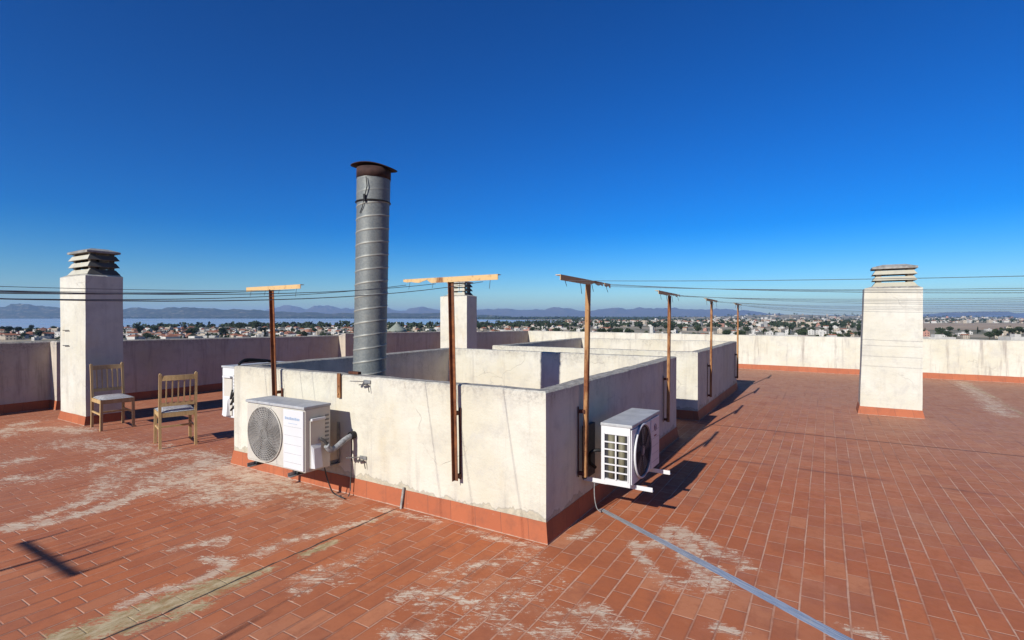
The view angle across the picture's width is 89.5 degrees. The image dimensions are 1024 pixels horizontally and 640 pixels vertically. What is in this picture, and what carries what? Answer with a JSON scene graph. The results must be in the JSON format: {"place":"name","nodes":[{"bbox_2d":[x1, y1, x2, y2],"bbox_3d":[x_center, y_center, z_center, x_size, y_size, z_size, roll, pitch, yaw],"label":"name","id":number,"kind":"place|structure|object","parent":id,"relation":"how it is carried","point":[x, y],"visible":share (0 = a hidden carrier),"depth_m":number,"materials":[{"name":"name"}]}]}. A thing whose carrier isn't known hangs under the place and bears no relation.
{"place":"outdoors","nodes":[
{"label":"outdoors","id":0,"kind":"place"},
{"bbox_2d":[5,333,17,339],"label":"house","id":1,"kind":"structure","parent":0,"point":[10,336],"depth_m":467.60,"materials":[{"name":"tile"}]},
{"bbox_2d":[31,336,41,340],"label":"house","id":2,"kind":"structure","parent":0,"point":[35,338],"depth_m":463.06,"materials":[{"name":"white paint"}]},
{"bbox_2d":[0,303,510,318],"bbox_3d":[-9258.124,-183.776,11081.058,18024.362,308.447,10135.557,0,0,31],"label":"hills","id":3,"kind":"structure","parent":0,"point":[18,311],"depth_m":9827.41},
{"bbox_2d":[0,319,563,328],"bbox_3d":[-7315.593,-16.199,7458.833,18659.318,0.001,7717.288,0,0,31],"label":"water","id":4,"kind":"structure","parent":0,"point":[36,323],"depth_m":2599.03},
{"bbox_2d":[0,369,1023,639],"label":"rooftop floor","id":5,"kind":"structure","parent":0,"point":[816,497],"depth_m":3.69,"materials":[{"name":"tile"}]},
{"bbox_2d":[58,248,126,425],"bbox_3d":[-6.593,0.233,8.095,0.990,2.654,0.541,0,0,31],"label":"chimney","id":6,"kind":"object","parent":5,"relation":"on","point":[91,332],"visible":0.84,"depth_m":7.86,"materials":[{"name":"white paint"}]},
{"bbox_2d":[89,362,134,431],"bbox_3d":[-5.849,1.103,7.553,0.517,0.923,0.414,0,0,37],"label":"wooden chair","id":7,"kind":"object","parent":5,"relation":"on","point":[123,398],"visible":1,"depth_m":7.54,"materials":[{"name":"brown wood"}]},
{"bbox_2d":[154,371,197,448],"bbox_3d":[-4.256,1.107,6.535,0.414,0.923,0.487,0,0,-41],"label":"wooden chair","id":8,"kind":"object","parent":5,"relation":"on","point":[173,409],"visible":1,"depth_m":6.42,"materials":[{"name":"brown wood"}]},
{"bbox_2d":[0,331,527,413],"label":"parapet wall","id":9,"kind":"structure","parent":5,"relation":"on","point":[29,375],"depth_m":10.58,"materials":[{"name":"paint"}]},
{"bbox_2d":[350,161,396,375],"bbox_3d":[-1.381,0.020,5.135,0.458,3.110,0.367,0,0,31],"label":"exhaust duct","id":10,"kind":"object","parent":5,"relation":"on","point":[372,201],"visible":0.62,"depth_m":5.00,"materials":[{"name":"grey metal"}]},
{"bbox_2d":[230,348,678,544],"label":"well wall","id":11,"kind":"structure","parent":5,"relation":"on","point":[520,478],"depth_m":4.38,"materials":[{"name":"white paint"}]},
{"bbox_2d":[238,358,270,364],"bbox_3d":[-2.863,0.551,5.869,0.133,0.254,0.529,0,0,18],"label":"cable bundle","id":12,"kind":"object","parent":11,"relation":"on","point":[248,359],"visible":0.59,"depth_m":5.78,"materials":[{"name":"black rubber"}]},
{"bbox_2d":[243,360,267,362],"bbox_3d":[-2.885,0.513,5.826,0.104,0.122,0.401,0,0,41],"label":"cable bundle","id":13,"kind":"object","parent":11,"relation":"on","point":[254,361],"visible":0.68,"depth_m":5.77,"materials":[{"name":"black rubber"}]},
{"bbox_2d":[246,284,302,396],"bbox_3d":[-2.384,0.451,5.191,0.880,1.588,0.085,0,0,31],"label":"clothesline post","id":14,"kind":"object","parent":11,"relation":"attached to","point":[275,392],"visible":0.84,"depth_m":5.17,"materials":[{"name":"brown wood"}]},
{"bbox_2d":[0,290,248,292],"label":"clothesline wire","id":15,"kind":"object","parent":14,"relation":"attached to","point":[121,292],"visible":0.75,"depth_m":4.30,"materials":[{"name":"grey metal"}]},
{"bbox_2d":[3,291,252,293],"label":"clothesline wire","id":16,"kind":"object","parent":14,"relation":"attached to","point":[131,293],"visible":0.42,"depth_m":4.24,"materials":[{"name":"grey metal"}]},
{"bbox_2d":[0,286,277,290],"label":"clothesline wire","id":17,"kind":"object","parent":14,"relation":"attached to","point":[141,289],"visible":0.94,"depth_m":4.30,"materials":[{"name":"grey metal"}]},
{"bbox_2d":[19,290,286,293],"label":"clothesline wire","id":18,"kind":"object","parent":14,"relation":"attached to","point":[157,293],"visible":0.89,"depth_m":4.01,"materials":[{"name":"grey metal"}]},
{"bbox_2d":[247,422,339,477],"bbox_3d":[-1.986,1.133,4.706,0.617,0.376,0.517,0,0,31],"label":"wall bracket","id":19,"kind":"object","parent":11,"relation":"attached to","point":[293,473],"depth_m":4.72,"materials":[{"name":"metal"}]},
{"bbox_2d":[246,396,330,472],"bbox_3d":[-2.006,1.007,4.628,0.876,0.557,0.294,0,0,31],"label":"air conditioner","id":20,"kind":"object","parent":19,"relation":"on","point":[286,432],"visible":1,"depth_m":4.47,"materials":[{"name":"white metal"}]},
{"bbox_2d":[320,437,327,445],"bbox_3d":[-1.609,1.056,4.441,0.087,0.099,0.033,0,0,-23],"label":"insulated pipe","id":21,"kind":"object","parent":20,"relation":"attached to","point":[324,441],"visible":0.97,"depth_m":4.43,"materials":[{"name":"metal"}]},
{"bbox_2d":[324,467,344,498],"bbox_3d":[-1.558,1.431,4.557,0.178,0.288,0.090,0,0,-6],"label":"drain cable","id":22,"kind":"object","parent":20,"relation":"hanging from","point":[330,486],"visible":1,"depth_m":4.54,"materials":[{"name":"rubber"}]},
{"bbox_2d":[324,434,351,452],"bbox_3d":[-1.522,1.084,4.529,0.058,0.133,0.278,0,0,36],"label":"insulated pipe","id":23,"kind":"object","parent":20,"relation":"attached to","point":[338,444],"visible":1,"depth_m":4.51,"materials":[{"name":"grey plastic"}]},
{"bbox_2d":[337,373,340,397],"bbox_3d":[-1.594,0.604,4.749,0.040,0.225,0.025,0,0,31],"label":"rusty strip","id":24,"kind":"object","parent":11,"relation":"attached to","point":[338,385],"visible":1,"depth_m":4.74,"materials":[{"name":"metal"}]},
{"bbox_2d":[348,431,356,438],"bbox_3d":[-1.439,1.037,4.651,0.068,0.068,0.045,0,0,31],"label":"pipe sleeve","id":25,"kind":"object","parent":11,"relation":"attached to","point":[354,434],"visible":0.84,"depth_m":4.64,"materials":[{"name":"black rubber"}]},
{"bbox_2d":[348,439,351,496],"bbox_3d":[-1.449,1.319,4.618,0.016,0.504,0.071,0,0,16],"label":"drain cable","id":26,"kind":"object","parent":25,"relation":"hanging from","point":[351,468],"visible":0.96,"depth_m":4.64,"materials":[{"name":"plastic"}]},
{"bbox_2d":[348,371,360,374],"bbox_3d":[-1.457,0.489,4.782,0.130,0.024,0.040,0,0,31],"label":"angle iron scrap","id":27,"kind":"object","parent":11,"relation":"on","point":[354,372],"visible":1,"depth_m":4.77,"materials":[{"name":"brown metal"}]},
{"bbox_2d":[346,455,366,468],"bbox_3d":[-1.383,1.265,4.593,0.179,0.106,0.074,0,0,-8],"label":"bracket","id":28,"kind":"object","parent":11,"relation":"attached to","point":[363,457],"visible":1,"depth_m":4.58,"materials":[{"name":"metal"}]},
{"bbox_2d":[350,380,370,390],"bbox_3d":[-1.340,0.586,4.564,0.179,0.106,0.074,0,0,-8],"label":"bracket","id":29,"kind":"object","parent":11,"relation":"attached to","point":[367,382],"visible":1,"depth_m":4.56,"materials":[{"name":"metal"}]},
{"bbox_2d":[400,487,404,508],"bbox_3d":[-0.918,1.495,4.334,0.024,0.175,0.045,0,0,31],"label":"mortar patch","id":30,"kind":"object","parent":11,"relation":"attached to","point":[402,497],"visible":1,"depth_m":4.33,"materials":[{"name":"grey concrete"}]},
{"bbox_2d":[403,274,500,481],"bbox_3d":[-0.484,0.454,4.038,0.925,1.583,0.085,0,0,31],"label":"clothesline post","id":31,"kind":"object","parent":11,"relation":"attached to","point":[454,413],"visible":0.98,"depth_m":4.00,"materials":[{"name":"brown wood"}]},
{"bbox_2d":[0,284,430,294],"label":"clothesline wire","id":32,"kind":"object","parent":31,"relation":"attached to","point":[192,294],"visible":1,"depth_m":2.46,"materials":[{"name":"grey metal"}]},
{"bbox_2d":[0,281,482,301],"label":"clothesline wire","id":33,"kind":"object","parent":31,"relation":"attached to","point":[208,300],"visible":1,"depth_m":2.05,"materials":[{"name":"grey metal"}]},
{"bbox_2d":[557,274,609,477],"bbox_3d":[0.577,0.461,4.132,0.073,1.579,1.000,0,0,31],"label":"clothesline post","id":34,"kind":"object","parent":11,"relation":"attached to","point":[584,410],"visible":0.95,"depth_m":4.12,"materials":[{"name":"wood"}]},
{"bbox_2d":[568,276,1016,280],"bbox_3d":[3.066,-0.244,2.161,6.200,0.073,0.003,0,0,31],"label":"clothesline wire","id":35,"kind":"object","parent":34,"relation":"attached to","point":[842,279],"visible":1,"depth_m":2.88,"materials":[{"name":"grey metal"}]},
{"bbox_2d":[582,282,1023,292],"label":"clothesline wire","id":36,"kind":"object","parent":34,"relation":"attached to","point":[807,291],"visible":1,"depth_m":3.18,"materials":[{"name":"grey metal"}]},
{"bbox_2d":[596,284,1023,290],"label":"clothesline wire","id":37,"kind":"object","parent":34,"relation":"attached to","point":[841,290],"visible":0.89,"depth_m":3.37,"materials":[{"name":"grey metal"}]},
{"bbox_2d":[582,422,594,478],"bbox_3d":[0.636,1.074,4.275,0.033,0.430,0.200,0,0,31],"label":"wall mount plate","id":38,"kind":"object","parent":11,"relation":"attached to","point":[591,446],"depth_m":4.28,"materials":[{"name":"metal"}]},
{"bbox_2d":[588,448,600,468],"bbox_3d":[0.708,1.137,4.212,0.174,0.185,0.095,0,0,31],"label":"black hose","id":39,"kind":"object","parent":38,"relation":"attached to","point":[593,465],"visible":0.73,"depth_m":4.21,"materials":[{"name":"rubber"}]},
{"bbox_2d":[583,468,670,491],"bbox_3d":[0.969,1.122,4.308,0.567,0.376,0.552,0,0,31],"label":"wall bracket","id":40,"kind":"object","parent":11,"relation":"attached to","point":[634,486],"depth_m":4.16,"materials":[{"name":"white metal"}]},
{"bbox_2d":[594,482,600,511],"bbox_3d":[0.696,1.440,4.209,0.063,0.262,0.019,0,0,-14],"label":"drain cable","id":41,"kind":"object","parent":40,"relation":"hanging from","point":[594,497],"visible":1,"depth_m":4.21,"materials":[{"name":"grey plastic"}]},
{"bbox_2d":[601,408,659,487],"bbox_3d":[1.002,1.036,4.287,0.270,0.477,0.770,0,0,31],"label":"air conditioner","id":42,"kind":"object","parent":40,"relation":"on","point":[630,448],"visible":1,"depth_m":4.01,"materials":[{"name":"white metal"}]},
{"bbox_2d":[655,290,679,421],"bbox_3d":[1.895,0.450,6.304,0.073,1.579,1.000,0,0,31],"label":"clothesline post","id":43,"kind":"object","parent":11,"relation":"attached to","point":[667,419],"visible":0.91,"depth_m":6.29,"materials":[{"name":"wood"}]},
{"bbox_2d":[675,295,856,301],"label":"clothesline wire","id":44,"kind":"object","parent":43,"relation":"attached to","point":[793,300],"visible":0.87,"depth_m":5.45,"materials":[{"name":"grey metal"}]},
{"bbox_3d":[-3.066,1.046,6.558,0.920,0.376,0.577,0,0,31],"label":"wall bracket","id":45,"kind":"object","parent":11,"relation":"attached to","visible":0},
{"bbox_2d":[221,361,285,417],"bbox_3d":[-3.290,0.881,6.666,0.344,0.632,0.836,0,0,31],"label":"air conditioner","id":46,"kind":"object","parent":45,"relation":"on","point":[228,378],"visible":0.12,"depth_m":6.33,"materials":[{"name":"white metal"}]},
{"bbox_2d":[440,281,476,348],"bbox_3d":[-1.533,0.203,14.804,1.000,2.649,0.540,0,0,31],"label":"chimney","id":47,"kind":"object","parent":5,"relation":"on","point":[465,305],"visible":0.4,"depth_m":14.56,"materials":[{"name":"white paint"}]},
{"bbox_2d":[493,338,737,420],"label":"well wall","id":48,"kind":"structure","parent":5,"relation":"on","point":[694,402],"depth_m":9.32,"materials":[{"name":"white paint"}]},
{"bbox_2d":[704,298,716,396],"bbox_3d":[3.316,0.469,8.646,0.073,1.639,1.000,0,0,31],"label":"clothesline post","id":49,"kind":"object","parent":48,"relation":"attached to","point":[711,323],"visible":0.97,"depth_m":8.63,"materials":[{"name":"wood"}]},
{"bbox_2d":[716,301,1004,309],"bbox_3d":[5.806,-0.216,6.675,6.200,0.173,0.003,0,0,31],"label":"clothesline wire","id":50,"kind":"object","parent":49,"relation":"attached to","point":[845,308],"visible":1,"depth_m":7.33,"materials":[{"name":"grey metal"}]},
{"bbox_2d":[749,303,982,306],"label":"clothesline wire","id":51,"kind":"object","parent":49,"relation":"attached to","point":[863,306],"visible":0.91,"depth_m":7.68,"materials":[{"name":"grey metal"}]},
{"bbox_2d":[715,301,1017,307],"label":"clothesline wire","id":52,"kind":"object","parent":49,"relation":"attached to","point":[853,307],"visible":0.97,"depth_m":7.63,"materials":[{"name":"grey metal"}]},
{"bbox_2d":[735,303,741,378],"bbox_3d":[4.909,0.456,11.271,0.073,1.639,1.000,0,0,31],"label":"clothesline post","id":53,"kind":"object","parent":48,"relation":"attached to","point":[737,304],"visible":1,"depth_m":11.27,"materials":[{"name":"wood"}]},
{"bbox_2d":[741,305,1016,315],"bbox_3d":[7.664,-0.193,9.738,6.200,0.248,0.003,0,0,31],"label":"clothesline wire","id":54,"kind":"object","parent":53,"relation":"attached to","point":[844,314],"visible":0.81,"depth_m":10.37,"materials":[{"name":"grey metal"}]},
{"bbox_2d":[750,306,1011,314],"bbox_3d":[7.812,-0.207,9.982,6.201,0.223,0.003,0,0,32],"label":"clothesline wire","id":55,"kind":"object","parent":53,"relation":"attached to","point":[843,313],"visible":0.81,"depth_m":10.60,"materials":[{"name":"grey metal"}]},
{"bbox_2d":[598,508,852,639],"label":"sealing strip","id":56,"kind":"object","parent":5,"relation":"on","point":[816,624],"visible":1,"depth_m":3.06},
{"bbox_2d":[528,331,1023,382],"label":"parapet wall","id":57,"kind":"structure","parent":5,"relation":"on","point":[985,360],"depth_m":14.64,"materials":[{"name":"white paint"}]},
{"bbox_2d":[856,264,924,418],"bbox_3d":[6.267,0.322,8.586,0.883,2.472,0.580,0,0,31],"label":"chimney","id":58,"kind":"object","parent":5,"relation":"on","point":[891,364],"visible":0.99,"depth_m":8.36,"materials":[{"name":"white paint"}]},
{"bbox_2d":[0,319,1023,341],"bbox_3d":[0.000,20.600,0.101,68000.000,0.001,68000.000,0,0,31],"label":"ground","id":59,"kind":"structure","parent":0,"point":[974,335],"depth_m":816.68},
{"bbox_2d":[2,326,13,330],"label":"pine tree","id":60,"kind":"object","parent":59,"relation":"on","point":[7,328],"visible":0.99,"depth_m":638.28,"materials":[{"name":"green plant"}]},
{"bbox_2d":[34,330,43,336],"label":"pine tree","id":61,"kind":"object","parent":59,"relation":"on","point":[39,333],"visible":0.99,"depth_m":488.07,"materials":[{"name":"green plant"}]},
{"bbox_2d":[42,332,54,338],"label":"house","id":62,"kind":"structure","parent":59,"relation":"on","point":[52,334],"depth_m":497.91,"materials":[{"name":"tile"}]},
{"bbox_2d":[51,327,59,330],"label":"house","id":63,"kind":"structure","parent":59,"relation":"on","point":[56,329],"depth_m":688.55,"materials":[{"name":"white paint"}]},
{"bbox_2d":[135,326,144,332],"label":"pine tree","id":64,"kind":"object","parent":59,"relation":"on","point":[140,328],"visible":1,"depth_m":608.33,"materials":[{"name":"green plant"}]},
{"bbox_2d":[142,332,150,338],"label":"pine tree","id":65,"kind":"object","parent":59,"relation":"on","point":[146,335],"visible":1,"depth_m":468.67,"materials":[{"name":"green plant"}]},
{"bbox_2d":[150,325,159,330],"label":"pine tree","id":66,"kind":"object","parent":59,"relation":"on","point":[155,328],"visible":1,"depth_m":638.08,"materials":[{"name":"green plant"}]},
{"bbox_2d":[187,327,197,333],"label":"pine tree","id":67,"kind":"object","parent":59,"relation":"on","point":[194,330],"visible":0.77,"depth_m":558.02,"materials":[{"name":"green plant"}]},
{"bbox_2d":[219,327,227,332],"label":"pine tree","id":68,"kind":"object","parent":59,"relation":"on","point":[222,329],"visible":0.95,"depth_m":585.80,"materials":[{"name":"green plant"}]},
{"bbox_2d":[233,322,244,327],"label":"pine tree","id":69,"kind":"object","parent":59,"relation":"on","point":[239,325],"visible":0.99,"depth_m":758.28,"materials":[{"name":"green plant"}]},
{"bbox_2d":[249,320,262,329],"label":"pine tree","id":70,"kind":"object","parent":59,"relation":"on","point":[255,324],"visible":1,"depth_m":747.80,"materials":[{"name":"green plant"}]},
{"bbox_2d":[257,330,268,336],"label":"house","id":71,"kind":"structure","parent":59,"relation":"on","point":[267,333],"depth_m":542.84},
{"bbox_2d":[387,322,406,331],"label":"round church","id":72,"kind":"structure","parent":59,"relation":"on","point":[396,327],"depth_m":613.50,"materials":[{"name":"white paint"}]},
{"bbox_2d":[0,314,1023,339],"bbox_3d":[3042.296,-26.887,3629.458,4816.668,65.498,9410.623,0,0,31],"label":"distant town","id":73,"kind":"object","parent":59,"relation":"on","point":[764,322],"visible":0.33,"depth_m":900.88,"materials":[{"name":"tile"}]},
{"bbox_2d":[3,312,1023,339],"bbox_3d":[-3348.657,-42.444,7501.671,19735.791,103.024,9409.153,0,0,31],"label":"distant woods","id":74,"kind":"object","parent":59,"relation":"on","point":[529,323],"visible":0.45,"depth_m":1139.10,"materials":[{"name":"green plant"}]},
{"bbox_2d":[597,327,606,331],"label":"pine tree","id":75,"kind":"object","parent":59,"relation":"on","point":[603,329],"visible":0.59,"depth_m":472.62,"materials":[{"name":"green plant"}]},
{"bbox_2d":[722,330,731,334],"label":"pine tree","id":76,"kind":"object","parent":59,"relation":"on","point":[726,332],"visible":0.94,"depth_m":498.85,"materials":[{"name":"green plant"}]},
{"bbox_2d":[736,330,745,334],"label":"pine tree","id":77,"kind":"object","parent":59,"relation":"on","point":[742,332],"visible":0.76,"depth_m":478.00,"materials":[{"name":"green plant"}]},
{"bbox_2d":[935,327,946,333],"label":"pine tree","id":78,"kind":"object","parent":59,"relation":"on","point":[940,329],"visible":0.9,"depth_m":556.44,"materials":[{"name":"green plant"}]},
{"bbox_2d":[942,330,951,336],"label":"pine tree","id":79,"kind":"object","parent":59,"relation":"on","point":[947,333],"visible":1,"depth_m":501.40,"materials":[{"name":"green plant"}]},
{"bbox_2d":[983,331,996,339],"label":"pine tree","id":80,"kind":"object","parent":59,"relation":"on","point":[990,334],"visible":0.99,"depth_m":467.98,"materials":[{"name":"green plant"}]},
{"bbox_2d":[992,330,1003,335],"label":"pine tree","id":81,"kind":"object","parent":59,"relation":"on","point":[999,332],"visible":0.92,"depth_m":490.31,"materials":[{"name":"green plant"}]},
{"bbox_2d":[1007,328,1015,333],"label":"pine tree","id":82,"kind":"object","parent":59,"relation":"on","point":[1012,330],"visible":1,"depth_m":583.28,"materials":[{"name":"green plant"}]},
{"bbox_2d":[1014,326,1023,331],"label":"pine tree","id":83,"kind":"object","parent":59,"relation":"on","point":[1019,328],"visible":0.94,"depth_m":624.84,"materials":[{"name":"green plant"}]},
{"bbox_2d":[0,0,1023,315],"label":"sky","id":84,"kind":"structure","parent":0,"point":[205,144],"materials":[{"name":"blue"}]},
{"bbox_2d":[265,305,1023,317],"bbox_3d":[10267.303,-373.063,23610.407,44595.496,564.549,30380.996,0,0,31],"label":"mountains","id":85,"kind":"structure","parent":0,"point":[607,312],"depth_m":21246.26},
{"bbox_2d":[775,332,807,335],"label":"apartment building","id":86,"kind":"structure","parent":0,"point":[779,333],"depth_m":326.75,"materials":[{"name":"white paint"}]},
{"bbox_2d":[808,329,813,334],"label":"house","id":87,"kind":"structure","parent":0,"point":[810,331],"depth_m":610.96,"materials":[{"name":"white paint"}]},
{"bbox_2d":[616,320,1023,329],"bbox_3d":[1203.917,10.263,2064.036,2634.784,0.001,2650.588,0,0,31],"label":"farm field","id":88,"kind":"structure","parent":0,"point":[960,326],"depth_m":1309.59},
{"bbox_2d":[819,330,825,335],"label":"house","id":89,"kind":"structure","parent":0,"point":[822,332],"depth_m":560.52,"materials":[{"name":"white paint"}]},
{"bbox_2d":[667,315,1009,319],"bbox_3d":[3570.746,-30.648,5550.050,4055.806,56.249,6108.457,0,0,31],"label":"hills","id":90,"kind":"structure","parent":0,"point":[794,316],"depth_m":4830.13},
{"bbox_2d":[923,330,929,336],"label":"house","id":91,"kind":"structure","parent":0,"point":[926,333],"depth_m":558.94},
{"bbox_2d":[923,334,955,338],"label":"apartment building","id":92,"kind":"structure","parent":0,"point":[936,336],"depth_m":325.62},
{"bbox_2d":[960,334,969,338],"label":"house","id":93,"kind":"structure","parent":0,"point":[964,336],"depth_m":499.69,"materials":[{"name":"tile"}]},
{"bbox_2d":[998,334,1023,339],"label":"apartment building","id":94,"kind":"structure","parent":0,"point":[1014,337],"depth_m":338.58,"materials":[{"name":"white paint"}]},
{"bbox_3d":[-3.085,0.646,-0.261,0.920,1.910,0.453,0,0,31],"label":"clothesline post","id":95,"kind":"object","parent":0,"visible":0},
{"bbox_2d":[18,285,404,299],"bbox_3d":[-2.209,-0.184,2.006,0.004,0.197,5.181,0,0,31],"label":"clothesline wire","id":96,"kind":"object","parent":95,"relation":"attached to","point":[210,298],"visible":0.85,"depth_m":2.84,"materials":[{"name":"grey metal"}]},
{"bbox_3d":[5.904,0.642,0.865,0.044,1.908,0.920,0,0,31],"label":"clothesline post","id":97,"kind":"object","parent":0,"visible":0},
{"bbox_2d":[609,286,1023,289],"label":"clothesline wire","id":98,"kind":"object","parent":97,"relation":"attached to","point":[845,289],"visible":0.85,"depth_m":3.55,"materials":[{"name":"grey metal"}]},
{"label":"clothesline post","id":99,"kind":"object","parent":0,"visible":0},
{"bbox_2d":[666,294,884,303],"bbox_3d":[4.384,-0.212,4.332,6.200,0.158,0.003,0,0,31],"label":"clothesline wire","id":100,"kind":"object","parent":99,"relation":"attached to","point":[794,301],"visible":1,"depth_m":5.23,"materials":[{"name":"grey metal"}]},
{"bbox_2d":[687,296,964,300],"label":"clothesline wire","id":101,"kind":"object","parent":99,"relation":"attached to","point":[873,300],"visible":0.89,"depth_m":5.24,"materials":[{"name":"grey metal"}]},
{"bbox_2d":[707,297,988,298],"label":"clothesline wire","id":102,"kind":"object","parent":99,"relation":"attached to","point":[962,298],"visible":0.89,"depth_m":5.17,"materials":[{"name":"grey metal"}]},
{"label":"clothesline post","id":103,"kind":"object","parent":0,"visible":0},
{"bbox_2d":[721,302,1012,311],"bbox_3d":[6.219,-0.206,7.357,6.201,0.198,0.003,0,0,32],"label":"clothesline wire","id":104,"kind":"object","parent":103,"relation":"attached to","point":[840,310],"visible":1,"depth_m":8.06,"materials":[{"name":"grey metal"}]},
{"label":"clothesline post","id":105,"kind":"object","parent":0,"visible":0},
{"bbox_2d":[743,305,983,313],"bbox_3d":[7.398,-0.216,9.299,6.200,0.198,0.003,0,0,31],"label":"clothesline wire","id":106,"kind":"object","parent":105,"relation":"attached to","point":[851,312],"visible":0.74,"depth_m":10.04,"materials":[{"name":"grey metal"}]},
{"bbox_2d":[755,306,1004,311],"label":"clothesline wire","id":107,"kind":"object","parent":105,"relation":"attached to","point":[858,311],"visible":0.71,"depth_m":10.03,"materials":[{"name":"grey metal"}]}
]}

